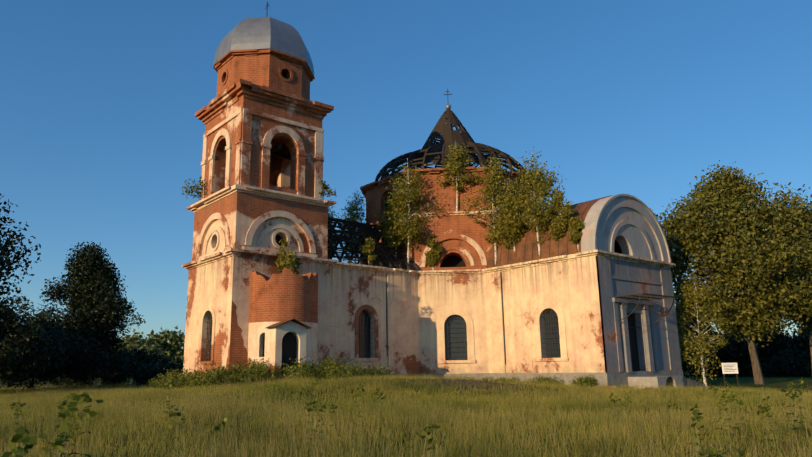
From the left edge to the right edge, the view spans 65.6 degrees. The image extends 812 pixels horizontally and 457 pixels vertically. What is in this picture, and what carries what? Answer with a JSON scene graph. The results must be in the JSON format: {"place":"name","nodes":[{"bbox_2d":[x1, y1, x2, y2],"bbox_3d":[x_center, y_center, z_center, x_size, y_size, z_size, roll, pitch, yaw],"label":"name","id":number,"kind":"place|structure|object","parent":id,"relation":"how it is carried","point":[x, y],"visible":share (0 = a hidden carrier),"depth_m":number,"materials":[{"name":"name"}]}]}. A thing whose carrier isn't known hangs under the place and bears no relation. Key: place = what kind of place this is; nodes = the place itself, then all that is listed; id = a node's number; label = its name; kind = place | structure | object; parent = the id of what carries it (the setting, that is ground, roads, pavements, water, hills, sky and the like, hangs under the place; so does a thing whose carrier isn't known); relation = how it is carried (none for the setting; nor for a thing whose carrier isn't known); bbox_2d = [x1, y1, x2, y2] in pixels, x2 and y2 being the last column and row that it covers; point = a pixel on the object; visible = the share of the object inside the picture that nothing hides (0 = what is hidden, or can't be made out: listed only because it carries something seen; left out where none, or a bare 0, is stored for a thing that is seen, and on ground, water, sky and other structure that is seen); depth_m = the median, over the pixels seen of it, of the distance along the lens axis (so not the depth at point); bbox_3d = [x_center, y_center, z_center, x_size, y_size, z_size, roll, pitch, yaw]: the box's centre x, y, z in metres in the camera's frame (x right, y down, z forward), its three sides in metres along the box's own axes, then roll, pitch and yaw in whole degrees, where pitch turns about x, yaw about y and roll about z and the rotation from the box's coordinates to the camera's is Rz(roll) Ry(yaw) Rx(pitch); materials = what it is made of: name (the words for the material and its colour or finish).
{"place":"outdoors","nodes":[
{"label":"outdoors","id":0,"kind":"place"},
{"bbox_2d":[132,325,184,361],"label":"leaves","id":1,"kind":"object","parent":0,"point":[174,338],"depth_m":224.90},
{"bbox_2d":[327,207,342,255],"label":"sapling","id":2,"kind":"object","parent":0,"point":[329,251],"depth_m":47.47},
{"bbox_2d":[329,267,419,374],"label":"wall","id":3,"kind":"structure","parent":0,"point":[352,291],"depth_m":41.69,"materials":[{"name":"paint"}]},
{"bbox_2d":[355,305,378,357],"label":"window surround","id":4,"kind":"object","parent":3,"relation":"attached to","point":[364,307],"visible":0.9,"depth_m":41.49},
{"bbox_2d":[359,237,376,264],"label":"birch sapling","id":5,"kind":"object","parent":3,"relation":"on","point":[367,248],"depth_m":42.59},
{"bbox_2d":[327,217,420,270],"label":"roof lattice","id":6,"kind":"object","parent":3,"relation":"on","point":[372,233],"depth_m":44.56,"materials":[{"name":"metal"}]},
{"bbox_2d":[0,367,811,456],"bbox_3d":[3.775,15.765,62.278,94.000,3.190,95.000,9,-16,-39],"label":"grass","id":7,"kind":"structure","parent":0,"point":[124,407],"depth_m":14.76,"materials":[{"name":"plant"}]},
{"bbox_2d":[8,400,25,440],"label":"weed","id":8,"kind":"object","parent":7,"relation":"on","point":[14,405],"visible":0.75,"depth_m":12.90,"materials":[{"name":"green plant"}]},
{"bbox_2d":[1,426,47,456],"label":"weed","id":9,"kind":"object","parent":7,"relation":"on","point":[21,434],"visible":1,"depth_m":4.03,"materials":[{"name":"green plant"}]},
{"bbox_2d":[13,395,86,456],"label":"weed","id":10,"kind":"object","parent":7,"relation":"on","point":[18,451],"visible":0.96,"depth_m":4.53,"materials":[{"name":"green plant"}]},
{"bbox_2d":[1,309,100,389],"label":"bush","id":11,"kind":"object","parent":7,"relation":"on","point":[54,330],"depth_m":59.01,"materials":[{"name":"plant"}]},
{"bbox_2d":[48,397,77,456],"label":"weed","id":12,"kind":"object","parent":7,"relation":"on","point":[62,405],"visible":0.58,"depth_m":9.32,"materials":[{"name":"green plant"}]},
{"bbox_2d":[66,408,88,456],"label":"weed stems","id":13,"kind":"object","parent":7,"relation":"on","point":[81,437],"visible":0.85,"depth_m":4.91,"materials":[{"name":"green"}]},
{"bbox_2d":[13,241,145,386],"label":"tree","id":14,"kind":"object","parent":7,"relation":"on","point":[93,276],"depth_m":66.43,"materials":[{"name":"plant"}]},
{"bbox_2d":[55,392,103,456],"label":"weed","id":15,"kind":"object","parent":7,"relation":"on","point":[88,412],"visible":0.83,"depth_m":4.90,"materials":[{"name":"green plant"}]},
{"bbox_2d":[50,340,137,386],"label":"bush","id":16,"kind":"object","parent":7,"relation":"on","point":[81,355],"depth_m":60.98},
{"bbox_2d":[93,369,131,384],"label":"bush","id":17,"kind":"object","parent":7,"relation":"on","point":[111,378],"visible":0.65,"depth_m":72.26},
{"bbox_2d":[146,368,192,388],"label":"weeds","id":18,"kind":"object","parent":7,"relation":"on","point":[152,382],"visible":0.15,"depth_m":36.71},
{"bbox_2d":[162,378,178,419],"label":"weed","id":19,"kind":"object","parent":7,"relation":"on","point":[168,384],"visible":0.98,"depth_m":15.23,"materials":[{"name":"green plant"}]},
{"bbox_2d":[168,406,184,453],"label":"weed","id":20,"kind":"object","parent":7,"relation":"on","point":[173,414],"visible":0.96,"depth_m":8.04,"materials":[{"name":"green plant"}]},
{"bbox_2d":[153,366,202,390],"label":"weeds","id":21,"kind":"object","parent":7,"relation":"on","point":[166,380],"depth_m":34.45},
{"bbox_2d":[170,366,220,387],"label":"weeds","id":22,"kind":"object","parent":7,"relation":"on","point":[190,380],"depth_m":33.55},
{"bbox_2d":[191,362,243,386],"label":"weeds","id":23,"kind":"object","parent":7,"relation":"on","point":[213,376],"depth_m":32.44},
{"bbox_2d":[206,418,232,456],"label":"weed","id":24,"kind":"object","parent":7,"relation":"on","point":[215,428],"visible":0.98,"depth_m":9.57,"materials":[{"name":"green plant"}]},
{"bbox_2d":[215,355,281,386],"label":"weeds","id":25,"kind":"object","parent":7,"relation":"on","point":[262,369],"depth_m":32.98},
{"bbox_2d":[269,355,321,380],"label":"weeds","id":26,"kind":"object","parent":7,"relation":"on","point":[305,368],"depth_m":32.96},
{"bbox_2d":[294,378,320,425],"bbox_3d":[-2.277,4.018,14.631,0.416,1.102,0.611,61,-62,-76],"label":"weed","id":27,"kind":"object","parent":7,"relation":"on","point":[307,392],"visible":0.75,"depth_m":14.59,"materials":[{"name":"green plant"}]},
{"bbox_2d":[304,401,326,454],"bbox_3d":[-1.542,3.430,10.760,0.320,0.931,0.462,-11,-16,37],"label":"weed","id":28,"kind":"object","parent":7,"relation":"on","point":[313,406],"visible":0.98,"depth_m":10.82,"materials":[{"name":"green plant"}]},
{"bbox_2d":[310,359,362,381],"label":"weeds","id":29,"kind":"object","parent":7,"relation":"on","point":[332,372],"depth_m":32.67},
{"bbox_2d":[308,354,367,378],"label":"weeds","id":30,"kind":"object","parent":7,"relation":"on","point":[329,363],"visible":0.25,"depth_m":34.99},
{"bbox_2d":[354,362,393,377],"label":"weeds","id":31,"kind":"object","parent":7,"relation":"on","point":[373,372],"depth_m":37.29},
{"bbox_2d":[415,424,439,452],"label":"weed","id":32,"kind":"object","parent":7,"relation":"on","point":[430,427],"visible":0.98,"depth_m":7.51,"materials":[{"name":"green plant"}]},
{"bbox_2d":[422,373,489,379],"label":"foundation plinth","id":33,"kind":"structure","parent":7,"relation":"on","point":[477,375],"depth_m":43.28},
{"bbox_2d":[418,274,488,373],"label":"wall","id":34,"kind":"structure","parent":33,"relation":"on","point":[438,296],"depth_m":44.40,"materials":[{"name":"paint"}]},
{"bbox_2d":[386,272,505,364],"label":"downpipes","id":35,"kind":"object","parent":34,"relation":"attached to","point":[502,310],"visible":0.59,"depth_m":42.90,"materials":[{"name":"metal"}]},
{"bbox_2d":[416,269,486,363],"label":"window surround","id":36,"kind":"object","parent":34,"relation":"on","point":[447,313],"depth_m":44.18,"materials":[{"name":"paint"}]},
{"bbox_2d":[424,231,443,269],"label":"birch sapling","id":37,"kind":"object","parent":36,"relation":"on","point":[435,252],"depth_m":45.24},
{"bbox_2d":[357,210,522,266],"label":"arch molding","id":38,"kind":"structure","parent":36,"relation":"on","point":[475,245],"depth_m":45.54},
{"bbox_2d":[333,188,367,263],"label":"birch","id":39,"kind":"object","parent":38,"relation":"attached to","point":[353,215],"depth_m":49.83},
{"bbox_2d":[375,195,415,265],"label":"birch","id":40,"kind":"object","parent":38,"relation":"attached to","point":[384,224],"depth_m":45.72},
{"bbox_2d":[366,174,538,223],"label":"drum","id":41,"kind":"object","parent":38,"relation":"on","point":[375,203],"visible":0.25,"depth_m":46.94,"materials":[{"name":"brick"}]},
{"bbox_2d":[360,167,539,198],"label":"drum cornice","id":42,"kind":"structure","parent":41,"relation":"attached to","point":[364,189],"depth_m":47.69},
{"bbox_2d":[375,109,525,180],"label":"dome frame","id":43,"kind":"object","parent":41,"relation":"on","point":[436,152],"visible":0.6,"depth_m":51.81,"materials":[{"name":"metal"}]},
{"bbox_2d":[437,143,483,210],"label":"tree","id":44,"kind":"object","parent":38,"relation":"on","point":[458,154],"depth_m":46.64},
{"bbox_2d":[527,374,562,385],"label":"weeds","id":45,"kind":"object","parent":7,"relation":"on","point":[543,380],"visible":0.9,"depth_m":38.72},
{"bbox_2d":[569,375,598,387],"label":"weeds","id":46,"kind":"object","parent":7,"relation":"on","point":[581,381],"visible":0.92,"depth_m":36.57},
{"bbox_2d":[490,370,683,388],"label":"foundation plinth","id":47,"kind":"structure","parent":7,"relation":"on","point":[615,378],"depth_m":38.61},
{"bbox_2d":[482,249,675,372],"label":"wall trim","id":48,"kind":"structure","parent":47,"relation":"on","point":[592,316],"depth_m":39.51,"materials":[{"name":"paint"}]},
{"bbox_2d":[458,155,524,264],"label":"tree","id":49,"kind":"object","parent":48,"relation":"on","point":[491,192],"depth_m":45.05,"materials":[{"name":"plant"}]},
{"bbox_2d":[504,147,567,255],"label":"tree","id":50,"kind":"object","parent":48,"relation":"on","point":[544,189],"depth_m":41.86,"materials":[{"name":"plant"}]},
{"bbox_2d":[486,195,621,267],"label":"vault roof","id":51,"kind":"structure","parent":48,"relation":"on","point":[526,248],"depth_m":42.15,"materials":[{"name":"metal"}]},
{"bbox_2d":[493,178,529,250],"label":"tree","id":52,"kind":"object","parent":51,"relation":"attached to","point":[509,231],"depth_m":43.39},
{"bbox_2d":[546,187,574,240],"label":"bush","id":53,"kind":"object","parent":51,"relation":"attached to","point":[559,224],"depth_m":40.67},
{"bbox_2d":[568,216,584,246],"bbox_3d":[10.676,0.464,39.518,1.073,2.522,1.561,-1,-12,2],"label":"birch sapling","id":54,"kind":"object","parent":48,"relation":"on","point":[575,234],"depth_m":39.35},
{"bbox_2d":[581,194,670,262],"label":"gable trim","id":55,"kind":"structure","parent":48,"relation":"on","point":[589,231],"depth_m":39.71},
{"bbox_2d":[596,196,668,261],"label":"gable","id":56,"kind":"structure","parent":48,"relation":"on","point":[630,240],"depth_m":41.53,"materials":[{"name":"paint"}]},
{"bbox_2d":[596,256,681,372],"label":"arm trim","id":57,"kind":"structure","parent":48,"relation":"attached to","point":[612,339],"depth_m":38.67,"materials":[{"name":"grey paint"}]},
{"bbox_2d":[609,393,631,430],"bbox_3d":[4.927,4.224,14.472,0.524,0.870,0.350,-6,-13,20],"label":"weed","id":58,"kind":"object","parent":7,"relation":"on","point":[615,400],"visible":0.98,"depth_m":14.50,"materials":[{"name":"green plant"}]},
{"bbox_2d":[628,376,683,388],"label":"plinth","id":59,"kind":"structure","parent":7,"relation":"on","point":[656,381],"depth_m":37.25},
{"bbox_2d":[677,317,704,376],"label":"tree","id":60,"kind":"object","parent":7,"relation":"on","point":[684,368],"visible":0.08,"depth_m":69.58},
{"bbox_2d":[686,407,713,453],"bbox_3d":[4.209,3.067,9.067,0.403,0.956,0.325,-4,-13,14],"label":"weed","id":61,"kind":"object","parent":7,"relation":"on","point":[701,419],"visible":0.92,"depth_m":9.11,"materials":[{"name":"green plant"}]},
{"bbox_2d":[695,447,737,456],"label":"weed","id":62,"kind":"object","parent":7,"relation":"on","point":[710,453],"visible":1,"depth_m":5.87,"materials":[{"name":"green plant"}]},
{"bbox_2d":[702,381,738,438],"bbox_3d":[6.330,3.605,12.657,0.572,1.136,0.416,5,-14,-24],"label":"weed","id":63,"kind":"object","parent":7,"relation":"on","point":[715,388],"visible":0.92,"depth_m":12.65,"materials":[{"name":"green plant"}]},
{"bbox_2d":[718,390,740,444],"bbox_3d":[6.039,3.556,11.792,0.345,1.019,0.410,9,-16,-39],"label":"weed","id":64,"kind":"object","parent":7,"relation":"on","point":[722,393],"visible":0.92,"depth_m":11.79,"materials":[{"name":"green plant"}]},
{"bbox_2d":[722,399,736,446],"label":"grass blades","id":65,"kind":"object","parent":7,"relation":"on","point":[727,424],"visible":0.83,"depth_m":11.73,"materials":[{"name":"green"}]},
{"bbox_2d":[690,331,779,376],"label":"bush","id":66,"kind":"object","parent":7,"relation":"on","point":[735,351],"depth_m":66.71,"materials":[{"name":"plant"}]},
{"bbox_2d":[731,395,749,426],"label":"weed","id":67,"kind":"object","parent":7,"relation":"on","point":[737,400],"visible":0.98,"depth_m":14.32,"materials":[{"name":"green plant"}]},
{"bbox_2d":[718,326,791,370],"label":"tree","id":68,"kind":"object","parent":7,"relation":"on","point":[770,349],"depth_m":71.44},
{"bbox_2d":[762,408,778,456],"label":"grass blades","id":69,"kind":"object","parent":7,"relation":"on","point":[770,436],"visible":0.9,"depth_m":10.59,"materials":[{"name":"green"}]},
{"bbox_2d":[757,396,784,456],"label":"weed","id":70,"kind":"object","parent":7,"relation":"on","point":[765,409],"visible":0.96,"depth_m":10.66,"materials":[{"name":"green plant"}]},
{"bbox_2d":[764,328,792,373],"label":"tree","id":71,"kind":"object","parent":7,"relation":"on","point":[785,333],"depth_m":76.79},
{"bbox_2d":[781,377,810,440],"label":"weed","id":72,"kind":"object","parent":7,"relation":"on","point":[793,397],"visible":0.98,"depth_m":12.10,"materials":[{"name":"green plant"}]},
{"bbox_2d":[787,382,807,429],"bbox_3d":[8.437,3.839,13.648,0.416,1.085,0.478,9,-16,-39],"label":"weed","id":73,"kind":"object","parent":7,"relation":"on","point":[791,384],"visible":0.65,"depth_m":13.66,"materials":[{"name":"green plant"}]},
{"bbox_2d":[787,386,808,441],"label":"grass blades","id":74,"kind":"object","parent":7,"relation":"on","point":[799,417],"visible":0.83,"depth_m":12.06,"materials":[{"name":"green"}]},
{"bbox_2d":[0,0,811,360],"label":"sky","id":75,"kind":"structure","parent":0,"point":[101,135],"materials":[{"name":"blue"}]},
{"bbox_2d":[2,372,811,424],"bbox_3d":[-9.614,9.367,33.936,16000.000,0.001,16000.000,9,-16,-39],"label":"ground","id":76,"kind":"structure","parent":0,"point":[770,382],"depth_m":49.86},
{"bbox_2d":[0,295,35,383],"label":"tree","id":77,"kind":"object","parent":76,"relation":"on","point":[7,314],"visible":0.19,"depth_m":49.97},
{"bbox_2d":[0,193,40,312],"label":"tree","id":78,"kind":"object","parent":76,"relation":"on","point":[5,250],"visible":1,"depth_m":36.77,"materials":[{"name":"plant"}]},
{"bbox_2d":[0,297,68,390],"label":"bush","id":79,"kind":"object","parent":76,"relation":"on","point":[13,365],"depth_m":49.33,"materials":[{"name":"plant"}]},
{"bbox_2d":[25,366,99,386],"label":"bush","id":80,"kind":"object","parent":76,"relation":"on","point":[73,380],"depth_m":65.26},
{"bbox_2d":[106,334,146,352],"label":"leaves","id":81,"kind":"object","parent":76,"relation":"on","point":[132,340],"visible":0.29,"depth_m":206.66,"materials":[{"name":"green plant"}]},
{"bbox_2d":[111,346,171,385],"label":"bush","id":82,"kind":"object","parent":76,"relation":"on","point":[141,355],"depth_m":68.54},
{"bbox_2d":[128,341,174,362],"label":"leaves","id":83,"kind":"object","parent":76,"relation":"on","point":[149,349],"visible":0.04,"depth_m":191.69,"materials":[{"name":"green plant"}]},
{"bbox_2d":[128,357,183,386],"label":"bush","id":84,"kind":"object","parent":76,"relation":"on","point":[142,373],"depth_m":62.27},
{"bbox_2d":[183,256,329,376],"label":"tower base wall","id":85,"kind":"structure","parent":76,"relation":"on","point":[219,286],"depth_m":37.35,"materials":[{"name":"paint"}]},
{"bbox_2d":[225,301,247,373],"bbox_3d":[-9.415,6.892,35.135,1.214,5.700,0.671,9,-16,-39],"label":"exposed brick patch","id":86,"kind":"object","parent":85,"relation":"attached to","point":[237,350],"visible":0.4,"depth_m":34.88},
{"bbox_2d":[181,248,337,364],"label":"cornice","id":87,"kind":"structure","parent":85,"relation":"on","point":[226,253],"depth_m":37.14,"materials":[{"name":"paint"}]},
{"bbox_2d":[192,191,327,260],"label":"tower wall","id":88,"kind":"structure","parent":87,"relation":"on","point":[241,212],"depth_m":38.44,"materials":[{"name":"paint"}]},
{"bbox_2d":[186,184,336,260],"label":"tower molding","id":89,"kind":"structure","parent":88,"relation":"on","point":[218,196],"depth_m":38.22,"materials":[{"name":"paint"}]},
{"bbox_2d":[181,177,207,201],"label":"bush","id":90,"kind":"object","parent":89,"relation":"on","point":[192,188],"depth_m":41.09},
{"bbox_2d":[205,97,321,197],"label":"belfry","id":91,"kind":"object","parent":89,"relation":"on","point":[283,176],"visible":0.48,"depth_m":40.36,"materials":[{"name":"brick"}]},
{"bbox_2d":[200,108,323,199],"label":"belfry wall trim","id":92,"kind":"structure","parent":91,"relation":"attached to","point":[243,142],"depth_m":39.35,"materials":[{"name":"paint"}]},
{"bbox_2d":[216,55,309,99],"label":"tower drum","id":93,"kind":"object","parent":91,"relation":"on","point":[262,70],"visible":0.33,"depth_m":40.18,"materials":[{"name":"brick"}]},
{"bbox_2d":[214,17,313,74],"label":"dome","id":94,"kind":"structure","parent":93,"relation":"on","point":[258,33],"depth_m":40.79,"materials":[{"name":"metal"}]},
{"bbox_2d":[213,48,314,84],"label":"cornice","id":95,"kind":"structure","parent":93,"relation":"attached to","point":[226,57],"depth_m":40.58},
{"bbox_2d":[195,79,333,124],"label":"cornice","id":96,"kind":"structure","parent":91,"relation":"on","point":[228,97],"depth_m":39.95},
{"bbox_2d":[270,144,290,159],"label":"belfry frame","id":97,"kind":"object","parent":91,"relation":"attached to","point":[274,149],"visible":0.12,"depth_m":42.25,"materials":[{"name":"brown wood"}]},
{"bbox_2d":[318,179,336,199],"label":"bush","id":98,"kind":"object","parent":89,"relation":"on","point":[326,188],"depth_m":40.91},
{"bbox_2d":[275,238,297,273],"bbox_3d":[-6.987,1.850,36.726,1.266,2.446,2.149,9,-16,-39],"label":"bush","id":99,"kind":"object","parent":85,"relation":"attached to","point":[284,263],"depth_m":36.58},
{"bbox_2d":[247,267,317,383],"bbox_3d":[-6.687,6.109,36.071,4.200,7.533,2.350,9,-16,-39],"label":"turret","id":100,"kind":"object","parent":76,"relation":"on","point":[286,294],"visible":0.56,"depth_m":35.39,"materials":[{"name":"brick"}]},
{"bbox_2d":[283,256,302,274],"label":"shrub","id":101,"kind":"object","parent":100,"relation":"on","point":[297,262],"visible":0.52,"depth_m":37.20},
{"bbox_2d":[264,321,305,381],"bbox_3d":[-6.623,7.348,34.522,1.900,4.450,1.200,9,-16,-39],"label":"porch","id":102,"kind":"object","parent":76,"relation":"on","point":[273,344],"visible":0.58,"depth_m":34.21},
{"bbox_2d":[266,319,310,328],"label":"porch roof","id":103,"kind":"structure","parent":102,"relation":"on","point":[288,320],"depth_m":34.59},
{"bbox_2d":[330,262,418,374],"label":"wall trim","id":104,"kind":"structure","parent":76,"relation":"on","point":[396,323],"depth_m":42.94,"materials":[{"name":"paint"}]},
{"bbox_2d":[376,159,449,269],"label":"birch","id":105,"kind":"object","parent":104,"relation":"on","point":[400,194],"depth_m":45.46,"materials":[{"name":"plant"}]},
{"bbox_2d":[502,259,669,372],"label":"arm","id":106,"kind":"object","parent":76,"relation":"on","point":[527,291],"visible":0.29,"depth_m":40.78},
{"bbox_2d":[614,293,676,327],"bbox_3d":[14.859,5.134,39.006,4.060,1.865,2.100,9,-16,-39],"label":"door canopy","id":107,"kind":"object","parent":106,"relation":"attached to","point":[645,296],"visible":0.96,"depth_m":39.18,"materials":[{"name":"metal"}]},
{"bbox_2d":[683,377,705,388],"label":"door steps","id":108,"kind":"structure","parent":76,"relation":"on","point":[689,382],"depth_m":39.09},
{"bbox_2d":[675,301,714,372],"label":"tree","id":109,"kind":"object","parent":76,"relation":"on","point":[704,327],"depth_m":75.45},
{"bbox_2d":[673,268,733,386],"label":"small tree","id":110,"kind":"object","parent":76,"relation":"on","point":[693,299],"depth_m":43.76,"materials":[{"name":"plant"}]},
{"bbox_2d":[650,160,811,383],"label":"tree","id":111,"kind":"object","parent":76,"relation":"on","point":[742,209],"depth_m":45.04,"materials":[{"name":"plant"}]},
{"bbox_2d":[732,204,811,366],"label":"tree","id":112,"kind":"object","parent":76,"relation":"on","point":[804,320],"depth_m":48.52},
{"bbox_2d":[766,331,811,376],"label":"bush","id":113,"kind":"object","parent":76,"relation":"on","point":[797,360],"depth_m":63.83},
{"bbox_2d":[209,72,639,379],"bbox_3d":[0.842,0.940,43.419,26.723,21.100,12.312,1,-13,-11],"label":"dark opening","id":114,"kind":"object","parent":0,"point":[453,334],"depth_m":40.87,"materials":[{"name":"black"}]},
{"bbox_2d":[204,309,560,360],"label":"window grilles","id":115,"kind":"object","parent":114,"relation":"attached to","point":[447,327],"depth_m":40.58,"materials":[{"name":"metal"}]},
{"bbox_2d":[360,214,505,270],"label":"brick wall","id":116,"kind":"structure","parent":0,"point":[466,225],"depth_m":45.71,"materials":[{"name":"brick"}]},
{"bbox_2d":[721,363,737,373],"bbox_3d":[19.634,8.471,38.192,0.960,0.650,0.030,-1,-12,-2],"label":"sign board","id":117,"kind":"object","parent":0,"point":[724,371],"visible":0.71,"depth_m":38.17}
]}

